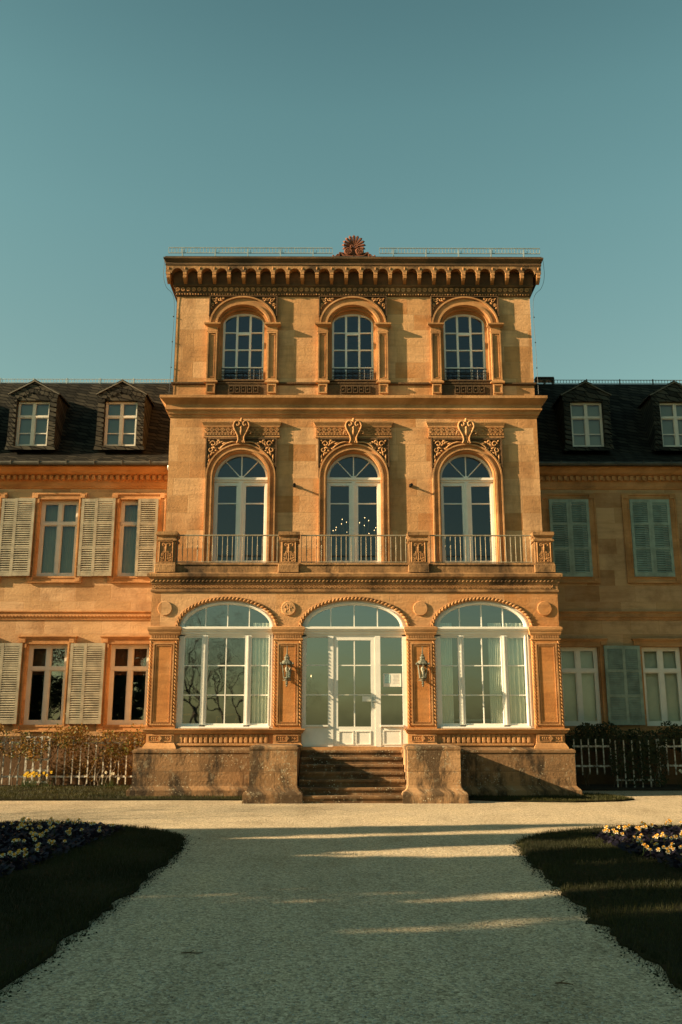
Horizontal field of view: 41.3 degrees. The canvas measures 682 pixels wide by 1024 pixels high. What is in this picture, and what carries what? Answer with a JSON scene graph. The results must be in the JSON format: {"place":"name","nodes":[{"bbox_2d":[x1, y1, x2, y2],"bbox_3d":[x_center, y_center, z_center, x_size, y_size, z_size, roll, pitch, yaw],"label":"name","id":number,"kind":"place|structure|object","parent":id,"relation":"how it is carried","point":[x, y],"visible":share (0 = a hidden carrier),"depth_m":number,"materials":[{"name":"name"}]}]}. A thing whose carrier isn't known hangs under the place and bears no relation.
{"place":"outdoors","nodes":[
{"label":"outdoors","id":0,"kind":"place"},
{"bbox_2d":[0,818,192,1003],"bbox_3d":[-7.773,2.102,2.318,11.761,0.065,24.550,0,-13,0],"label":"lawn","id":1,"kind":"structure","parent":0,"point":[25,958],"depth_m":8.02,"materials":[{"name":"plant"}]},
{"bbox_2d":[0,820,124,876],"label":"violet pansies","id":2,"kind":"object","parent":1,"relation":"on","point":[8,844],"visible":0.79,"depth_m":11.49,"materials":[{"name":"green plant"}]},
{"bbox_2d":[0,791,681,1023],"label":"gravel court","id":3,"kind":"object","parent":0,"point":[509,822],"depth_m":6.97,"materials":[{"name":"beige gravel"}]},
{"bbox_2d":[0,378,172,784],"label":"palace wing","id":4,"kind":"structure","parent":3,"relation":"on","point":[96,453],"depth_m":24.44,"materials":[{"name":"beige stone"}]},
{"bbox_2d":[23,645,67,724],"bbox_3d":[-7.723,4.528,23.772,1.060,2.060,0.110,0,-13,0],"label":"window","id":5,"kind":"structure","parent":4,"relation":"in","point":[48,667],"depth_m":23.75,"materials":[{"name":"beige paint"}]},
{"bbox_2d":[32,649,64,674],"bbox_3d":[-7.724,3.961,24.070,0.940,0.740,0.017,0,-13,0],"label":"roller blind","id":6,"kind":"object","parent":4,"relation":"attached to","point":[39,656],"visible":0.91,"depth_m":24.07,"materials":[{"name":"brown fabric"}]},
{"bbox_2d":[36,501,78,575],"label":"window","id":7,"kind":"structure","parent":4,"relation":"in","point":[60,523],"depth_m":24.66,"materials":[{"name":"beige paint"}]},
{"bbox_2d":[41,505,75,572],"bbox_3d":[-7.684,0.816,24.828,1.000,2.150,0.038,0,-13,0],"label":"curtain","id":8,"kind":"object","parent":4,"relation":"hanging from","point":[50,542],"visible":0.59,"depth_m":24.82,"materials":[{"name":"white fabric"}]},
{"bbox_2d":[107,645,149,724],"bbox_3d":[-5.558,4.530,23.782,1.060,2.060,0.110,0,-13,0],"label":"window","id":9,"kind":"structure","parent":4,"relation":"in","point":[130,667],"depth_m":23.77,"materials":[{"name":"beige paint"}]},
{"bbox_2d":[114,649,146,674],"bbox_3d":[-5.559,3.963,24.080,0.940,0.740,0.017,0,-13,0],"label":"roller blind","id":10,"kind":"object","parent":4,"relation":"attached to","point":[121,657],"visible":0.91,"depth_m":24.08,"materials":[{"name":"brown fabric"}]},
{"bbox_2d":[117,501,154,575],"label":"window","id":11,"kind":"structure","parent":4,"relation":"in","point":[123,524],"depth_m":24.69,"materials":[{"name":"beige paint"}]},
{"bbox_2d":[122,505,154,572],"bbox_3d":[-5.509,0.819,24.839,1.000,2.150,0.038,0,-13,0],"label":"curtain","id":12,"kind":"object","parent":4,"relation":"hanging from","point":[128,562],"visible":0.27,"depth_m":24.83,"materials":[{"name":"white fabric"}]},
{"bbox_2d":[0,832,199,1006],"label":"soil crumbs","id":13,"kind":"object","parent":3,"relation":"on","point":[87,931],"visible":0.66,"depth_m":6.70,"materials":[{"name":"brown soil"}]},
{"bbox_2d":[0,784,241,800],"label":"verge","id":14,"kind":"structure","parent":3,"relation":"on","point":[89,798],"depth_m":19.06,"materials":[{"name":"plant"}]},
{"bbox_2d":[21,771,37,786],"bbox_3d":[-7.705,6.589,22.282,0.499,0.406,0.461,0,-13,0],"label":"daffodil clump","id":15,"kind":"object","parent":14,"relation":"on","point":[28,776],"visible":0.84,"depth_m":22.28,"materials":[{"name":"yellow plant"}]},
{"bbox_2d":[23,736,51,782],"bbox_3d":[-7.585,6.183,22.597,0.620,1.134,0.046,0,-13,0],"label":"picket fence","id":16,"kind":"object","parent":14,"relation":"on","point":[40,759],"visible":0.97,"depth_m":22.58,"materials":[{"name":"white paint"}]},
{"bbox_2d":[38,771,53,785],"bbox_3d":[-7.270,6.600,22.341,0.437,0.412,0.463,0,-13,0],"label":"daffodil clump","id":17,"kind":"object","parent":14,"relation":"on","point":[42,782],"visible":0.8,"depth_m":22.32,"materials":[{"name":"yellow plant"}]},
{"bbox_2d":[0,737,135,784],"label":"picket fence","id":18,"kind":"object","parent":14,"relation":"on","point":[17,776],"visible":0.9,"depth_m":22.63,"materials":[{"name":"white paint"}]},
{"bbox_2d":[0,723,144,785],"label":"hedge","id":19,"kind":"object","parent":14,"relation":"on","point":[30,753],"visible":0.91,"depth_m":22.65,"materials":[{"name":"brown plant"}]},
{"bbox_2d":[49,734,142,785],"bbox_3d":[-6.091,6.240,22.722,2.558,1.300,0.212,0,-13,0],"label":"climbing vine","id":20,"kind":"object","parent":14,"relation":"on","point":[92,762],"visible":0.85,"depth_m":22.71,"materials":[{"name":"brown plant"}]},
{"bbox_2d":[97,771,117,786],"bbox_3d":[-5.710,6.577,22.228,0.502,0.404,0.374,6,-15,-25],"label":"white flower clump","id":21,"kind":"object","parent":14,"relation":"on","point":[112,773],"visible":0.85,"depth_m":22.27,"materials":[{"name":"beige plant"}]},
{"bbox_2d":[181,950,202,953],"bbox_3d":[-1.018,3.007,6.188,0.151,0.014,0.041,0,-13,0],"label":"twig","id":22,"kind":"object","parent":3,"relation":"on","point":[191,952],"visible":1,"depth_m":6.17,"materials":[{"name":"brown wood"}]},
{"bbox_2d":[0,830,681,1023],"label":"pebbles","id":23,"kind":"object","parent":3,"relation":"on","point":[455,1022],"visible":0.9,"depth_m":5.98,"materials":[{"name":"grey gravel"}]},
{"bbox_2d":[126,235,581,803],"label":"palace pavilion","id":24,"kind":"structure","parent":3,"relation":"on","point":[352,385],"depth_m":22.51,"materials":[{"name":"stone"}]},
{"bbox_2d":[163,261,174,390],"bbox_3d":[-4.464,-4.794,23.245,0.343,3.650,0.069,8,-15,-30],"label":"lightning cable","id":25,"kind":"object","parent":24,"relation":"attached to","point":[173,323],"visible":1,"depth_m":23.32,"materials":[{"name":"metal"}]},
{"bbox_2d":[183,713,198,715],"bbox_3d":[-3.451,4.986,20.724,0.574,0.748,0.545,3,-13,-12],"label":"chair","id":26,"kind":"object","parent":24,"relation":"on","point":[190,714],"visible":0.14,"depth_m":21.01,"materials":[{"name":"brown wood"}]},
{"bbox_2d":[176,600,273,727],"bbox_3d":[-2.576,3.397,20.324,2.170,2.842,0.250,0,-13,0],"label":"window","id":27,"kind":"structure","parent":24,"relation":"in","point":[205,633],"depth_m":20.34,"materials":[{"name":"white paint"}]},
{"bbox_2d":[216,713,240,722],"bbox_3d":[-2.597,5.032,20.923,0.574,0.748,0.546,-3,-14,14],"label":"chair","id":28,"kind":"object","parent":24,"relation":"on","point":[234,714],"visible":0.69,"depth_m":21.12,"materials":[{"name":"brown wood"}]},
{"bbox_2d":[212,454,267,560],"bbox_3d":[-2.487,0.078,22.418,1.338,3.146,0.170,0,-13,0],"label":"french window","id":29,"kind":"structure","parent":24,"relation":"in","point":[241,482],"depth_m":22.48,"materials":[{"name":"white paint"}]},
{"bbox_2d":[222,314,263,378],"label":"window","id":30,"kind":"structure","parent":24,"relation":"in","point":[237,332],"depth_m":23.48,"materials":[{"name":"white paint"}]},
{"bbox_2d":[252,623,269,722],"bbox_3d":[-1.796,3.798,20.353,0.390,2.600,0.064,0,-13,0],"label":"curtain","id":31,"kind":"object","parent":24,"relation":"hanging from","point":[260,679],"visible":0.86,"depth_m":20.36,"materials":[{"name":"beige fabric"}]},
{"bbox_2d":[280,646,293,686],"bbox_3d":[-1.192,3.410,20.007,0.305,0.893,0.353,0,-13,0],"label":"wall lantern","id":32,"kind":"object","parent":24,"relation":"attached to","point":[287,661],"depth_m":19.95,"materials":[{"name":"metal"}]},
{"bbox_2d":[332,314,373,379],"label":"window","id":33,"kind":"structure","parent":24,"relation":"in","point":[346,333],"depth_m":23.49,"materials":[{"name":"white paint"}]},
{"bbox_2d":[327,454,380,561],"bbox_3d":[0.313,0.081,22.431,1.338,3.146,0.170,0,-13,0],"label":"french window","id":34,"kind":"structure","parent":24,"relation":"in","point":[353,482],"depth_m":22.50,"materials":[{"name":"white paint"}]},
{"bbox_2d":[333,457,375,544],"bbox_3d":[0.385,-0.446,24.245,1.207,2.740,1.220,0,-13,0],"label":"chandelier","id":35,"kind":"object","parent":24,"relation":"hanging from","point":[359,541],"visible":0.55,"depth_m":24.01,"materials":[{"name":"gold metal"}]},
{"bbox_2d":[333,637,377,745],"bbox_3d":[0.332,3.993,20.217,0.999,2.407,0.175,0,-13,0],"label":"door","id":36,"kind":"structure","parent":24,"relation":"in","point":[342,736],"depth_m":20.08,"materials":[{"name":"white paint"}]},
{"bbox_2d":[362,696,370,701],"bbox_3d":[0.571,4.168,20.193,0.193,0.117,0.006,0,-13,0],"label":"paper slip","id":37,"kind":"object","parent":24,"relation":"attached to","point":[366,698],"visible":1,"depth_m":20.19,"materials":[{"name":"white paper"}]},
{"bbox_2d":[383,674,400,686],"bbox_3d":[1.149,3.768,20.291,0.400,0.290,0.006,0,-13,0],"label":"paper notice","id":38,"kind":"object","parent":24,"relation":"attached to","point":[391,680],"visible":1,"depth_m":20.29,"materials":[{"name":"white paper"}]},
{"bbox_2d":[416,646,429,686],"bbox_3d":[1.808,3.413,20.021,0.305,0.893,0.353,0,-13,0],"label":"wall lantern","id":39,"kind":"object","parent":24,"relation":"attached to","point":[422,661],"depth_m":19.96,"materials":[{"name":"metal"}]},
{"bbox_2d":[439,623,453,722],"bbox_3d":[2.349,3.803,20.373,0.340,2.600,0.064,0,-13,0],"label":"curtain","id":40,"kind":"object","parent":24,"relation":"hanging from","point":[447,686],"visible":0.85,"depth_m":20.38,"materials":[{"name":"beige fabric"}]},
{"bbox_2d":[443,314,485,379],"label":"window","id":41,"kind":"structure","parent":24,"relation":"in","point":[457,334],"depth_m":23.49,"materials":[{"name":"white paint"}]},
{"bbox_2d":[440,454,495,561],"bbox_3d":[3.128,0.084,22.444,1.338,3.146,0.170,0,-13,0],"label":"french window","id":42,"kind":"structure","parent":24,"relation":"in","point":[465,483],"depth_m":22.50,"materials":[{"name":"white paint"}]},
{"bbox_2d":[454,719,490,722],"bbox_3d":[2.974,5.144,21.098,1.040,0.620,0.640,0,-13,0],"label":"side table","id":43,"kind":"object","parent":24,"relation":"on","point":[487,720],"visible":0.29,"depth_m":20.87,"materials":[{"name":"white wood"}]},
{"bbox_2d":[435,601,533,727],"bbox_3d":[3.194,3.403,20.351,2.170,2.842,0.250,0,-13,0],"label":"window","id":44,"kind":"structure","parent":24,"relation":"in","point":[460,633],"depth_m":20.36,"materials":[{"name":"white paint"}]},
{"bbox_2d":[487,623,502,722],"bbox_3d":[3.489,3.805,20.383,0.300,2.600,0.064,0,-13,0],"label":"curtain","id":45,"kind":"object","parent":24,"relation":"hanging from","point":[496,711],"visible":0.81,"depth_m":20.39,"materials":[{"name":"beige fabric"}]},
{"bbox_2d":[504,623,526,722],"bbox_3d":[3.964,3.804,20.380,0.490,2.600,0.064,0,-13,0],"label":"curtain","id":46,"kind":"object","parent":24,"relation":"hanging from","point":[516,674],"visible":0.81,"depth_m":20.39,"materials":[{"name":"beige fabric"}]},
{"bbox_2d":[533,263,544,393],"bbox_3d":[5.138,-4.783,23.291,0.352,3.650,0.070,-7,-15,29],"label":"lightning cable","id":47,"kind":"object","parent":24,"relation":"attached to","point":[534,334],"visible":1,"depth_m":23.25,"materials":[{"name":"metal"}]},
{"bbox_2d":[468,792,633,802],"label":"grass","id":48,"kind":"structure","parent":3,"relation":"on","point":[554,797],"depth_m":18.80,"materials":[{"name":"green plant"}]},
{"bbox_2d":[555,980,572,984],"bbox_3d":[1.347,2.837,5.461,0.107,0.014,0.052,-4,-14,16],"label":"twig","id":49,"kind":"object","parent":3,"relation":"on","point":[561,982],"visible":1,"depth_m":5.45,"materials":[{"name":"brown wood"}]},
{"bbox_2d":[508,842,680,1002],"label":"soil crumbs","id":50,"kind":"object","parent":3,"relation":"on","point":[587,923],"visible":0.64,"depth_m":6.98,"materials":[{"name":"brown soil"}]},
{"bbox_2d":[534,377,681,783],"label":"palace wing","id":51,"kind":"structure","parent":3,"relation":"on","point":[610,463],"depth_m":24.52,"materials":[{"name":"beige stone"}]},
{"bbox_2d":[548,502,588,565],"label":"window","id":52,"kind":"structure","parent":51,"relation":"in","point":[548,502],"depth_m":24.78,"materials":[{"name":"white paint"}]},
{"bbox_2d":[561,651,596,720],"bbox_3d":[6.261,4.629,23.983,0.960,2.000,0.017,0,-13,0],"label":"window blind","id":53,"kind":"object","parent":51,"relation":"attached to","point":[588,692],"depth_m":23.97,"materials":[{"name":"beige fabric"}]},
{"bbox_2d":[560,647,601,725],"bbox_3d":[6.262,4.587,23.828,1.060,2.030,0.110,0,-13,0],"label":"window","id":54,"kind":"structure","parent":51,"relation":"in","point":[577,669],"depth_m":23.83,"materials":[{"name":"white paint"}]},
{"bbox_2d":[629,504,670,574],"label":"window","id":55,"kind":"structure","parent":51,"relation":"in","point":[633,504],"depth_m":24.77,"materials":[{"name":"white paint"}]},
{"bbox_2d":[641,647,681,725],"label":"window","id":56,"kind":"structure","parent":51,"relation":"in","point":[660,670],"depth_m":23.86,"materials":[{"name":"white paint"}]},
{"bbox_2d":[644,651,679,720],"bbox_3d":[8.451,4.631,23.994,0.960,2.000,0.017,0,-13,0],"label":"window blind","id":57,"kind":"object","parent":51,"relation":"attached to","point":[672,701],"depth_m":23.98,"materials":[{"name":"beige fabric"}]},
{"bbox_2d":[576,784,681,790],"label":"planting bed","id":58,"kind":"object","parent":3,"relation":"on","point":[610,787],"depth_m":21.93,"materials":[{"name":"soil"}]},
{"bbox_2d":[565,721,681,785],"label":"ivy","id":59,"kind":"object","parent":58,"relation":"on","point":[586,731],"visible":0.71,"depth_m":22.55,"materials":[{"name":"green plant"}]},
{"bbox_2d":[572,739,612,774],"bbox_3d":[6.207,6.037,22.331,0.960,0.868,0.046,0,-13,0],"label":"picket fence","id":60,"kind":"object","parent":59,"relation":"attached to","point":[588,746],"visible":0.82,"depth_m":22.32,"materials":[{"name":"white paint"}]},
{"bbox_2d":[657,738,681,774],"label":"fence","id":61,"kind":"object","parent":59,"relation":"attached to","point":[675,765],"visible":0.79,"depth_m":22.32,"materials":[{"name":"white paint"}]},
{"bbox_2d":[614,739,660,786],"bbox_3d":[7.248,6.156,22.154,1.080,1.161,0.046,0,-13,0],"label":"picket fence","id":62,"kind":"object","parent":58,"relation":"on","point":[625,780],"visible":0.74,"depth_m":22.09,"materials":[{"name":"white paint"}]},
{"bbox_2d":[608,729,668,786],"bbox_3d":[7.271,6.036,22.117,1.486,1.424,0.223,0,-13,0],"label":"ivy","id":63,"kind":"object","parent":58,"relation":"on","point":[654,759],"visible":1,"depth_m":22.10,"materials":[{"name":"green plant"}]},
{"bbox_2d":[0,0,681,382],"label":"sky","id":64,"kind":"structure","parent":0,"point":[132,131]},
{"bbox_2d":[510,823,681,993],"bbox_3d":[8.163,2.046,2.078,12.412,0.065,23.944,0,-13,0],"label":"lawn","id":65,"kind":"structure","parent":0,"point":[596,921],"depth_m":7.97,"materials":[{"name":"plant"}]},
{"bbox_2d":[590,824,681,867],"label":"violet pansies","id":66,"kind":"object","parent":65,"relation":"on","point":[629,834],"visible":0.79,"depth_m":11.28,"materials":[{"name":"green plant"}]}
]}

